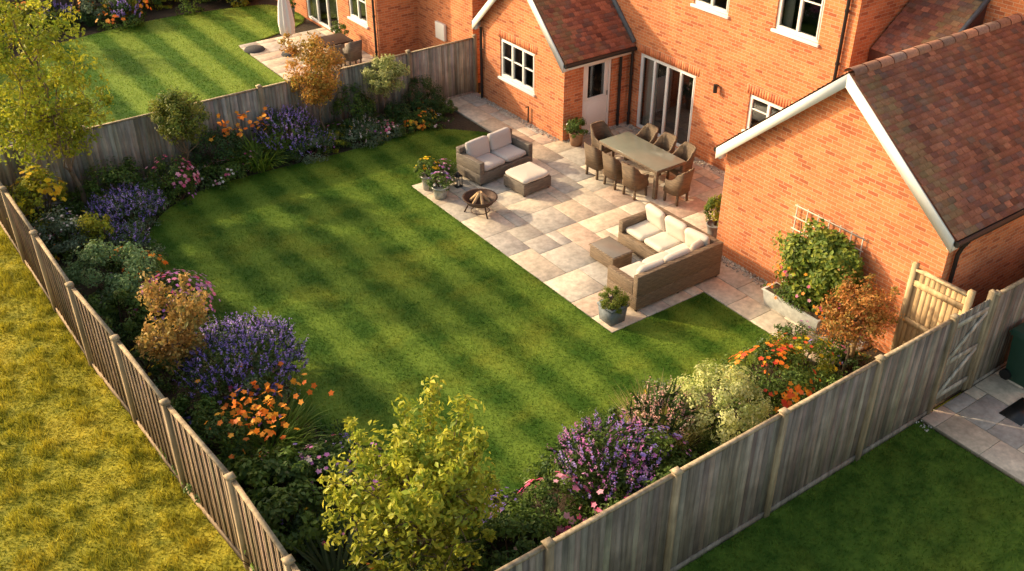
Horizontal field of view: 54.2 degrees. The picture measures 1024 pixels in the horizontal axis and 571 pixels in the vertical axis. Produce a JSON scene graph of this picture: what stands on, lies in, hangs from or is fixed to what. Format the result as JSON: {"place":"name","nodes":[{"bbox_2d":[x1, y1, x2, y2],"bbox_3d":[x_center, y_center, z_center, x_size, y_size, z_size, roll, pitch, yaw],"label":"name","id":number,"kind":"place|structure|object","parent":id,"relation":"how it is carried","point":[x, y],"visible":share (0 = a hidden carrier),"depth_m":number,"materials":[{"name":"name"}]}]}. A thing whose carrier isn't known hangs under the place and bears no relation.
{"place":"outdoors","nodes":[
{"label":"outdoors","id":0,"kind":"place"},
{"bbox_2d":[0,224,248,570],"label":"field grass","id":1,"kind":"structure","parent":0,"point":[87,454],"depth_m":15.82,"materials":[{"name":"plant"}]},
{"bbox_2d":[0,4,304,142],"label":"lawn","id":2,"kind":"structure","parent":0,"point":[203,55],"depth_m":30.83,"materials":[{"name":"plant"}]},
{"bbox_2d":[2,0,480,92],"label":"soil bed","id":3,"kind":"object","parent":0,"point":[305,25],"visible":0.14,"depth_m":34.42,"materials":[{"name":"soil"}]},
{"bbox_2d":[0,0,250,146],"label":"flower border","id":4,"kind":"object","parent":3,"relation":"on","point":[118,12],"visible":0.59,"depth_m":33.28,"materials":[{"name":"green plant"}]},
{"bbox_2d":[276,0,486,82],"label":"walls","id":5,"kind":"structure","parent":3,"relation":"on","point":[402,26],"depth_m":30.33,"materials":[{"name":"brick"}]},
{"bbox_2d":[309,0,338,28],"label":"glass door","id":6,"kind":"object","parent":5,"relation":"attached to","point":[332,10],"visible":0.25,"depth_m":34.30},
{"bbox_2d":[239,28,373,79],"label":"patio paving","id":7,"kind":"structure","parent":0,"point":[271,57],"depth_m":31.22,"materials":[{"name":"stone"}]},
{"bbox_2d":[244,0,298,56],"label":"folded parasol","id":8,"kind":"object","parent":7,"relation":"on","point":[286,22],"visible":0.76,"depth_m":30.52,"materials":[{"name":"fabric"}]},
{"bbox_2d":[342,40,361,65],"bbox_3d":[-4.777,-6.983,30.019,0.543,0.875,0.550,-21,39,-29],"label":"wicker dining chair","id":9,"kind":"object","parent":7,"relation":"on","point":[351,51],"visible":0.97,"depth_m":29.82,"materials":[{"name":"wicker"}]},
{"bbox_2d":[149,128,775,497],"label":"lawn","id":10,"kind":"structure","parent":0,"point":[378,278],"depth_m":19.36,"materials":[{"name":"green plant"}]},
{"bbox_2d":[0,93,962,570],"bbox_3d":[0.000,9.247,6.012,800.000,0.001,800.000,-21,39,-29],"label":"ground","id":11,"kind":"structure","parent":0,"point":[84,475],"depth_m":15.58,"materials":[{"name":"green plant"}]},
{"bbox_2d":[0,181,299,570],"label":"wooden fence","id":12,"kind":"object","parent":11,"relation":"on","point":[232,489],"visible":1,"depth_m":15.36,"materials":[{"name":"brown wood"}]},
{"bbox_2d":[4,104,960,570],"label":"soil bed","id":13,"kind":"object","parent":11,"relation":"on","point":[462,122],"visible":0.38,"depth_m":17.76,"materials":[{"name":"soil"}]},
{"bbox_2d":[5,162,67,240],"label":"yellow shrub","id":14,"kind":"object","parent":13,"relation":"on","point":[44,187],"visible":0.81,"depth_m":21.13,"materials":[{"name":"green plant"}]},
{"bbox_2d":[0,0,114,206],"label":"yellow maple tree","id":15,"kind":"object","parent":13,"relation":"on","point":[43,118],"visible":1,"depth_m":20.61,"materials":[{"name":"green plant"}]},
{"bbox_2d":[31,205,102,260],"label":"grey shrub","id":16,"kind":"object","parent":13,"relation":"on","point":[55,227],"visible":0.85,"depth_m":20.62,"materials":[{"name":"green plant"}]},
{"bbox_2d":[75,210,122,250],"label":"yellow shrub","id":17,"kind":"object","parent":13,"relation":"on","point":[93,223],"visible":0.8,"depth_m":20.70,"materials":[{"name":"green plant"}]},
{"bbox_2d":[58,239,163,320],"bbox_3d":[-7.754,-0.246,19.350,1.921,1.359,2.019,-21,39,-29],"label":"hydrangea shrub","id":18,"kind":"object","parent":13,"relation":"on","point":[77,276],"visible":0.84,"depth_m":19.16,"materials":[{"name":"green plant"}]},
{"bbox_2d":[83,285,150,347],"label":"green shrub","id":19,"kind":"object","parent":13,"relation":"on","point":[122,295],"visible":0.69,"depth_m":18.40,"materials":[{"name":"green plant"}]},
{"bbox_2d":[75,155,172,213],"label":"green shrub","id":20,"kind":"object","parent":13,"relation":"on","point":[109,177],"visible":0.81,"depth_m":22.53,"materials":[{"name":"green plant"}]},
{"bbox_2d":[83,182,170,233],"bbox_3d":[-8.493,-1.733,22.069,1.811,0.871,1.900,-21,39,-29],"label":"catmint","id":21,"kind":"object","parent":13,"relation":"on","point":[125,195],"visible":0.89,"depth_m":21.89,"materials":[{"name":"purple plant"}]},
{"bbox_2d":[100,220,153,249],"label":"lavender","id":22,"kind":"object","parent":13,"relation":"on","point":[136,231],"visible":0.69,"depth_m":21.04,"materials":[{"name":"purple plant"}]},
{"bbox_2d":[123,266,219,327],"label":"rose bush","id":23,"kind":"object","parent":13,"relation":"on","point":[196,286],"visible":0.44,"depth_m":19.01,"materials":[{"name":"pink plant"}]},
{"bbox_2d":[133,267,211,394],"bbox_3d":[-5.614,0.903,16.688,1.366,2.312,1.366,-21,39,-29],"label":"copper tree","id":24,"kind":"object","parent":13,"relation":"on","point":[169,342],"visible":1,"depth_m":16.30,"materials":[{"name":"brown plant"}]},
{"bbox_2d":[145,154,199,206],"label":"rose bush","id":25,"kind":"object","parent":13,"relation":"on","point":[178,173],"visible":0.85,"depth_m":22.98,"materials":[{"name":"green plant"}]},
{"bbox_2d":[146,85,211,181],"bbox_3d":[-7.566,-3.444,23.153,1.415,2.548,1.408,-21,39,-29],"label":"topiary tree","id":26,"kind":"object","parent":13,"relation":"on","point":[175,111],"visible":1,"depth_m":22.64,"materials":[{"name":"green plant"}]},
{"bbox_2d":[155,392,233,445],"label":"green shrub","id":27,"kind":"object","parent":13,"relation":"on","point":[180,405],"visible":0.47,"depth_m":16.08,"materials":[{"name":"green plant"}]},
{"bbox_2d":[189,124,248,175],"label":"dark shrub","id":28,"kind":"object","parent":13,"relation":"on","point":[236,141],"visible":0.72,"depth_m":23.92,"materials":[{"name":"green plant"}]},
{"bbox_2d":[187,409,255,465],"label":"green shrub","id":29,"kind":"object","parent":13,"relation":"on","point":[242,430],"visible":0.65,"depth_m":15.39,"materials":[{"name":"green plant"}]},
{"bbox_2d":[203,157,248,191],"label":"pink flowers","id":30,"kind":"object","parent":13,"relation":"on","point":[226,174],"visible":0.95,"depth_m":23.65,"materials":[{"name":"green plant"}]},
{"bbox_2d":[0,34,477,214],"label":"wooden fence","id":31,"kind":"object","parent":13,"relation":"on","point":[451,68],"visible":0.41,"depth_m":24.65,"materials":[{"name":"grey wood"}]},
{"bbox_2d":[168,306,309,412],"bbox_3d":[-4.570,1.216,17.051,2.297,1.400,2.282,4,33,6],"label":"lavender bush","id":32,"kind":"object","parent":13,"relation":"on","point":[262,330],"visible":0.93,"depth_m":16.71,"materials":[{"name":"purple plant"}]},
{"bbox_2d":[208,107,294,172],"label":"daylily","id":33,"kind":"object","parent":13,"relation":"on","point":[265,164],"visible":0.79,"depth_m":24.29,"materials":[{"name":"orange plant"}]},
{"bbox_2d":[195,361,339,465],"bbox_3d":[-3.813,2.187,15.865,2.271,1.038,2.451,-10,34,-15],"label":"daylily","id":34,"kind":"object","parent":13,"relation":"on","point":[289,429],"visible":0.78,"depth_m":16.01,"materials":[{"name":"orange plant"}]},
{"bbox_2d":[225,441,316,512],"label":"hosta","id":35,"kind":"object","parent":13,"relation":"on","point":[246,470],"visible":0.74,"depth_m":14.84,"materials":[{"name":"green plant"}]},
{"bbox_2d":[250,100,322,158],"bbox_3d":[-5.651,-3.903,24.955,1.766,1.354,1.803,-21,39,-29],"label":"purple salvia","id":36,"kind":"object","parent":13,"relation":"on","point":[270,126],"visible":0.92,"depth_m":24.67,"materials":[{"name":"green plant"}]},
{"bbox_2d":[244,480,337,567],"bbox_3d":[-3.163,3.320,14.304,1.330,0.896,1.431,-7,34,-11],"label":"hosta","id":37,"kind":"object","parent":13,"relation":"on","point":[284,500],"visible":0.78,"depth_m":14.13,"materials":[{"name":"green plant"}]},
{"bbox_2d":[277,31,345,132],"bbox_3d":[-4.910,-4.916,25.076,1.618,2.916,1.560,-6,34,-9],"label":"copper maple tree","id":38,"kind":"object","parent":13,"relation":"on","point":[313,84],"visible":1,"depth_m":24.55,"materials":[{"name":"orange plant"}]},
{"bbox_2d":[288,124,335,164],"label":"lavender","id":39,"kind":"object","parent":13,"relation":"on","point":[315,142],"visible":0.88,"depth_m":24.77,"materials":[{"name":"green plant"}]},
{"bbox_2d":[288,437,357,494],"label":"geranium","id":40,"kind":"object","parent":13,"relation":"on","point":[317,454],"visible":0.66,"depth_m":15.24,"materials":[{"name":"green plant"}]},
{"bbox_2d":[274,504,395,570],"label":"cordyline","id":41,"kind":"object","parent":13,"relation":"on","point":[328,563],"visible":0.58,"depth_m":13.81,"materials":[{"name":"green plant"}]},
{"bbox_2d":[329,82,377,133],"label":"dark shrub","id":42,"kind":"object","parent":13,"relation":"on","point":[369,107],"visible":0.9,"depth_m":25.81,"materials":[{"name":"green plant"}]},
{"bbox_2d":[338,114,384,148],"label":"flowering shrub","id":43,"kind":"object","parent":13,"relation":"on","point":[362,126],"visible":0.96,"depth_m":25.50,"materials":[{"name":"green plant"}]},
{"bbox_2d":[360,53,409,107],"bbox_3d":[-3.282,-5.157,26.293,1.286,1.993,1.224,-21,39,-29],"label":"variegated standard tree","id":44,"kind":"object","parent":13,"relation":"on","point":[388,68],"visible":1,"depth_m":25.90,"materials":[{"name":"green plant"}]},
{"bbox_2d":[317,375,504,570],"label":"shrub","id":45,"kind":"object","parent":13,"relation":"on","point":[415,491],"visible":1,"depth_m":12.82,"materials":[{"name":"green plant"}]},
{"bbox_2d":[402,74,445,112],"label":"round shrub","id":46,"kind":"object","parent":13,"relation":"on","point":[421,95],"visible":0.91,"depth_m":26.84,"materials":[{"name":"green plant"}]},
{"bbox_2d":[29,98,872,570],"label":"groundcover plants","id":47,"kind":"object","parent":13,"relation":"on","point":[77,204],"visible":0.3,"depth_m":17.55,"materials":[{"name":"green plant"}]},
{"bbox_2d":[473,484,535,541],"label":"pansies","id":48,"kind":"object","parent":13,"relation":"on","point":[512,496],"visible":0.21,"depth_m":14.70,"materials":[{"name":"purple plant"}]},
{"bbox_2d":[458,497,564,570],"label":"shrub","id":49,"kind":"object","parent":13,"relation":"on","point":[511,527],"visible":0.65,"depth_m":13.80,"materials":[{"name":"green plant"}]},
{"bbox_2d":[510,471,595,542],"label":"rose bush","id":50,"kind":"object","parent":13,"relation":"on","point":[565,517],"visible":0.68,"depth_m":14.43,"materials":[{"name":"green plant"}]},
{"bbox_2d":[544,411,671,509],"bbox_3d":[1.434,2.611,15.077,1.963,1.203,1.860,-21,39,-29],"label":"lavender bush","id":51,"kind":"object","parent":13,"relation":"on","point":[567,446],"visible":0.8,"depth_m":14.86,"materials":[{"name":"purple plant"}]},
{"bbox_2d":[579,471,638,519],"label":"rose bush","id":52,"kind":"object","parent":13,"relation":"on","point":[601,491],"visible":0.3,"depth_m":14.52,"materials":[{"name":"green plant"}]},
{"bbox_2d":[596,421,696,497],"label":"phlox bush","id":53,"kind":"object","parent":13,"relation":"on","point":[656,448],"visible":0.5,"depth_m":15.04,"materials":[{"name":"purple plant"}]},
{"bbox_2d":[608,368,719,460],"bbox_3d":[2.361,2.087,15.886,1.982,1.182,1.932,-21,39,-29],"label":"flowering shrub","id":54,"kind":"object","parent":13,"relation":"on","point":[644,408],"depth_m":15.73,"materials":[{"name":"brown plant"}]},
{"bbox_2d":[643,457,687,486],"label":"dark shrub","id":55,"kind":"object","parent":13,"relation":"on","point":[665,471],"visible":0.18,"depth_m":14.78,"materials":[{"name":"green plant"}]},
{"bbox_2d":[665,358,773,443],"bbox_3d":[3.326,1.906,16.048,1.690,1.332,1.640,-10,34,-15],"label":"variegated shrub","id":56,"kind":"object","parent":13,"relation":"on","point":[736,387],"visible":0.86,"depth_m":15.74,"materials":[{"name":"green plant"}]},
{"bbox_2d":[717,333,825,414],"bbox_3d":[4.375,1.521,16.904,1.655,1.058,1.668,-5,33,-8],"label":"orange flower bush","id":57,"kind":"object","parent":13,"relation":"on","point":[797,370],"visible":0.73,"depth_m":16.60,"materials":[{"name":"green plant"}]},
{"bbox_2d":[758,331,845,387],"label":"green shrub","id":58,"kind":"object","parent":13,"relation":"on","point":[813,346],"visible":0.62,"depth_m":17.29,"materials":[{"name":"green plant"}]},
{"bbox_2d":[815,266,904,371],"bbox_3d":[5.944,0.724,17.300,1.495,1.930,1.294,-21,39,-29],"label":"small tree","id":59,"kind":"object","parent":13,"relation":"on","point":[866,299],"visible":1,"depth_m":17.03,"materials":[{"name":"orange plant"}]},
{"bbox_2d":[481,0,563,140],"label":"front wall","id":60,"kind":"structure","parent":11,"relation":"on","point":[516,18],"depth_m":26.05,"materials":[{"name":"brick"}]},
{"bbox_2d":[498,38,534,96],"bbox_3d":[0.146,-5.785,26.402,0.150,1.138,1.650,-21,39,-29],"label":"window frame","id":61,"kind":"object","parent":60,"relation":"attached to","point":[513,82],"visible":1,"depth_m":26.45,"materials":[{"name":"plastic"}]},
{"bbox_2d":[504,42,532,87],"bbox_3d":[0.549,-5.968,26.626,0.780,1.280,1.950,-21,39,-29],"label":"window","id":62,"kind":"object","parent":60,"relation":"attached to","point":[518,68],"depth_m":27.38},
{"bbox_2d":[640,58,693,143],"bbox_3d":[4.272,-4.799,25.581,0.780,2.240,2.400,-21,39,-29],"label":"glass door","id":63,"kind":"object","parent":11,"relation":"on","point":[686,98],"visible":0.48,"depth_m":26.32,"materials":[{"name":"glass"}]},
{"bbox_2d":[642,58,658,124],"bbox_3d":[4.052,-4.722,25.444,0.060,2.020,1.960,-21,39,-29],"label":"patio doors curtain","id":64,"kind":"object","parent":63,"relation":"attached to","point":[648,89],"visible":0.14,"depth_m":26.01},
{"bbox_2d":[495,313,960,570],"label":"wooden fence","id":65,"kind":"object","parent":11,"relation":"on","point":[677,518],"visible":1,"depth_m":14.16,"materials":[{"name":"grey wood"}]},
{"bbox_2d":[617,0,861,171],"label":"wall","id":66,"kind":"structure","parent":11,"relation":"on","point":[738,51],"depth_m":23.10,"materials":[{"name":"brick"}]},
{"bbox_2d":[636,53,695,146],"bbox_3d":[3.900,-4.654,25.358,0.075,2.036,1.996,-21,39,-29],"label":"patio doors frame","id":67,"kind":"object","parent":66,"relation":"attached to","point":[656,61],"visible":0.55,"depth_m":25.30,"materials":[{"name":"plastic"}]},
{"bbox_2d":[690,0,729,18],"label":"window frame","id":68,"kind":"object","parent":66,"relation":"attached to","point":[713,9],"visible":1,"depth_m":22.95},
{"bbox_2d":[638,43,793,107],"bbox_3d":[4.833,-6.104,22.763,0.025,3.216,5.540,-21,39,-29],"label":"soldier course","id":69,"kind":"object","parent":66,"relation":"attached to","point":[751,89],"visible":0.97,"depth_m":24.13,"materials":[{"name":"brick"}]},
{"bbox_2d":[770,0,824,47],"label":"window frame","id":70,"kind":"object","parent":66,"relation":"attached to","point":[798,35],"visible":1,"depth_m":21.13,"materials":[{"name":"plastic"}]},
{"bbox_2d":[781,0,821,36],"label":"window","id":71,"kind":"object","parent":66,"relation":"attached to","point":[810,18],"depth_m":21.84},
{"bbox_2d":[714,13,1023,353],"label":"brick garage","id":72,"kind":"structure","parent":11,"relation":"on","point":[901,162],"depth_m":17.53,"materials":[{"name":"brick"}]},
{"bbox_2d":[848,0,909,71],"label":"side wall","id":73,"kind":"structure","parent":11,"relation":"on","point":[876,18],"depth_m":20.29,"materials":[{"name":"brick"}]},
{"bbox_2d":[890,261,975,350],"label":"timber side gate","id":74,"kind":"structure","parent":11,"relation":"on","point":[930,301],"depth_m":16.78,"materials":[{"name":"brown wood"}]},
{"bbox_2d":[867,0,1023,61],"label":"brick house wing","id":75,"kind":"structure","parent":11,"relation":"on","point":[916,23],"depth_m":19.97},
{"bbox_2d":[967,278,1023,389],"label":"wooden fence","id":76,"kind":"object","parent":11,"relation":"on","point":[1006,314],"visible":0.74,"depth_m":17.09,"materials":[{"name":"grey wood"}]},
{"bbox_2d":[934,289,997,404],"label":"garden gate","id":77,"kind":"structure","parent":76,"relation":"attached to","point":[967,342],"depth_m":16.59,"materials":[{"name":"grey wood"}]},
{"bbox_2d":[587,62,603,97],"bbox_3d":[1.815,-5.219,26.190,1.040,2.200,0.600,-21,39,-29],"label":"door window","id":78,"kind":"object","parent":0,"point":[595,78],"depth_m":25.98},
{"bbox_2d":[412,92,868,365],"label":"patio paving","id":79,"kind":"structure","parent":0,"point":[560,224],"depth_m":22.42,"materials":[{"name":"stone"}]},
{"bbox_2d":[414,156,440,190],"bbox_3d":[-1.964,-2.612,23.346,0.611,0.819,0.696,-21,39,-29],"label":"flower pot","id":80,"kind":"object","parent":79,"relation":"on","point":[428,163],"visible":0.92,"depth_m":23.25,"materials":[{"name":"plant"}]},
{"bbox_2d":[425,171,454,199],"bbox_3d":[-1.650,-2.315,23.033,0.668,0.662,0.717,-21,39,-29],"label":"flower pot","id":81,"kind":"object","parent":79,"relation":"on","point":[439,188],"visible":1,"depth_m":22.99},
{"bbox_2d":[462,188,497,218],"bbox_3d":[-0.719,-1.876,22.497,0.800,0.526,0.800,-21,39,-29],"label":"fire bowl","id":82,"kind":"object","parent":79,"relation":"on","point":[479,198],"visible":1,"depth_m":22.47,"materials":[{"name":"metal"}]},
{"bbox_2d":[456,127,532,185],"bbox_3d":[-0.415,-3.181,24.180,1.700,0.863,0.880,-27,41,-35],"label":"wicker loveseat","id":83,"kind":"object","parent":79,"relation":"on","point":[480,160],"visible":0.95,"depth_m":23.99,"materials":[{"name":"wicker"}]},
{"bbox_2d":[504,162,550,196],"bbox_3d":[0.362,-2.522,23.556,0.849,0.439,0.760,-24,40,-32],"label":"wicker footstool","id":84,"kind":"object","parent":79,"relation":"on","point":[525,179],"visible":1,"depth_m":23.34,"materials":[{"name":"fabric"}]},
{"bbox_2d":[563,117,588,146],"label":"potted plant","id":85,"kind":"object","parent":79,"relation":"on","point":[575,133],"visible":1,"depth_m":25.35,"materials":[{"name":"green plant"}]},
{"bbox_2d":[562,54,629,141],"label":"side wall","id":86,"kind":"structure","parent":79,"relation":"on","point":[573,93],"depth_m":25.70,"materials":[{"name":"brick"}]},
{"bbox_2d":[527,0,631,72],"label":"bargeboard","id":87,"kind":"object","parent":86,"relation":"on","point":[546,34],"visible":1,"depth_m":24.60,"materials":[{"name":"white plastic"}]},
{"bbox_2d":[533,0,635,64],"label":"roof tiles","id":88,"kind":"object","parent":87,"relation":"attached to","point":[579,30],"visible":1,"depth_m":24.96,"materials":[{"name":"tile"}]},
{"bbox_2d":[581,59,610,134],"bbox_3d":[2.160,-4.922,25.806,0.938,2.000,0.110,-21,39,-29],"label":"back door","id":89,"kind":"structure","parent":86,"relation":"attached to","point":[595,108],"depth_m":25.93,"materials":[{"name":"white plastic"}]},
{"bbox_2d":[564,46,636,68],"bbox_3d":[2.235,-5.699,24.991,2.300,0.110,0.110,-21,39,-29],"label":"gutter","id":90,"kind":"object","parent":86,"relation":"attached to","point":[597,58],"visible":1,"depth_m":24.92,"materials":[{"name":"black plastic"}]},
{"bbox_2d":[584,142,610,179],"bbox_3d":[2.019,-3.026,23.934,0.550,0.875,0.543,-23,39,-31],"label":"wicker dining chair","id":91,"kind":"object","parent":79,"relation":"on","point":[594,158],"visible":0.77,"depth_m":23.72,"materials":[{"name":"wicker"}]},
{"bbox_2d":[590,120,614,156],"bbox_3d":[2.232,-3.555,24.747,0.543,0.875,0.550,-21,39,-29],"label":"wicker dining chair","id":92,"kind":"object","parent":79,"relation":"on","point":[600,130],"visible":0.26,"depth_m":24.74,"materials":[{"name":"wicker"}]},
{"bbox_2d":[589,236,633,267],"bbox_3d":[2.054,-0.664,20.767,0.570,0.305,0.790,-21,39,-29],"label":"wicker coffee table","id":93,"kind":"object","parent":79,"relation":"on","point":[607,251],"visible":0.98,"depth_m":20.61,"materials":[{"name":"wicker"}]},
{"bbox_2d":[597,285,631,326],"bbox_3d":[1.929,0.367,18.877,0.620,0.696,0.670,18,37,25],"label":"box shrub planter","id":94,"kind":"object","parent":79,"relation":"on","point":[612,310],"visible":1,"depth_m":18.78,"materials":[{"name":"ceramic"}]},
{"bbox_2d":[602,151,628,189],"bbox_3d":[2.409,-2.743,23.498,0.550,0.875,0.543,-22,39,-30],"label":"wicker dining chair","id":95,"kind":"object","parent":79,"relation":"on","point":[612,168],"visible":0.81,"depth_m":23.29,"materials":[{"name":"wicker"}]},
{"bbox_2d":[621,161,648,199],"bbox_3d":[2.813,-2.465,23.070,0.550,0.875,0.543,-22,39,-30],"label":"wicker dining chair","id":96,"kind":"object","parent":79,"relation":"on","point":[634,179],"visible":1,"depth_m":22.89,"materials":[{"name":"wicker"}]},
{"bbox_2d":[599,131,685,199],"bbox_3d":[3.071,-2.879,23.828,0.920,0.742,2.060,-21,39,-29],"label":"dining table","id":97,"kind":"object","parent":79,"relation":"on","point":[649,156],"visible":0.88,"depth_m":23.49,"materials":[{"name":"beige wood"}]},
{"bbox_2d":[653,132,676,175],"bbox_3d":[3.647,-3.193,24.190,0.550,0.875,0.543,-23,39,-31],"label":"wicker dining chair","id":98,"kind":"object","parent":79,"relation":"on","point":[666,141],"visible":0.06,"depth_m":24.20,"materials":[{"name":"wicker"}]},
{"bbox_2d":[607,201,723,310],"bbox_3d":[2.675,-0.700,20.291,2.270,0.944,2.160,-21,39,-29],"label":"wicker corner sofa","id":99,"kind":"object","parent":79,"relation":"on","point":[677,254],"visible":0.99,"depth_m":19.88,"materials":[{"name":"wicker"}]},
{"bbox_2d":[663,168,694,205],"bbox_3d":[3.818,-2.304,22.823,0.543,0.875,0.550,-28,42,-36],"label":"wicker dining chair","id":100,"kind":"object","parent":79,"relation":"on","point":[678,185],"visible":1,"depth_m":22.65,"materials":[{"name":"wicker"}]},
{"bbox_2d":[666,141,696,178],"bbox_3d":[4.028,-2.902,23.742,0.550,0.875,0.543,-17,37,-25],"label":"wicker dining chair","id":101,"kind":"object","parent":79,"relation":"on","point":[686,151],"visible":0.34,"depth_m":23.69,"materials":[{"name":"wicker"}]},
{"bbox_2d":[703,194,721,237],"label":"potted plant","id":102,"kind":"object","parent":79,"relation":"on","point":[712,224],"visible":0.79,"depth_m":21.30,"materials":[{"name":"green plant"}]},
{"bbox_2d":[760,204,865,333],"bbox_3d":[5.532,-0.273,18.548,1.005,2.187,2.122,-21,39,-29],"label":"trough planter","id":103,"kind":"object","parent":79,"relation":"on","point":[817,258],"visible":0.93,"depth_m":18.43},
{"bbox_2d":[678,421,1023,570],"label":"grass","id":104,"kind":"structure","parent":0,"point":[915,497],"depth_m":14.80,"materials":[{"name":"plant"}]},
{"bbox_2d":[920,366,1023,485],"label":"side path paving","id":105,"kind":"structure","parent":0,"point":[975,422],"depth_m":16.54,"materials":[{"name":"stone"}]},
{"bbox_2d":[459,93,934,431],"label":"gravel","id":106,"kind":"structure","parent":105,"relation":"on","point":[636,130],"depth_m":24.81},
{"bbox_2d":[999,322,1023,387],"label":"wheelie bin","id":107,"kind":"object","parent":105,"relation":"on","point":[1013,370],"visible":1,"depth_m":17.25,"materials":[{"name":"plastic"}]},
{"bbox_2d":[999,397,1023,425],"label":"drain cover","id":108,"kind":"object","parent":105,"relation":"in","point":[1014,412],"visible":1,"depth_m":16.77,"materials":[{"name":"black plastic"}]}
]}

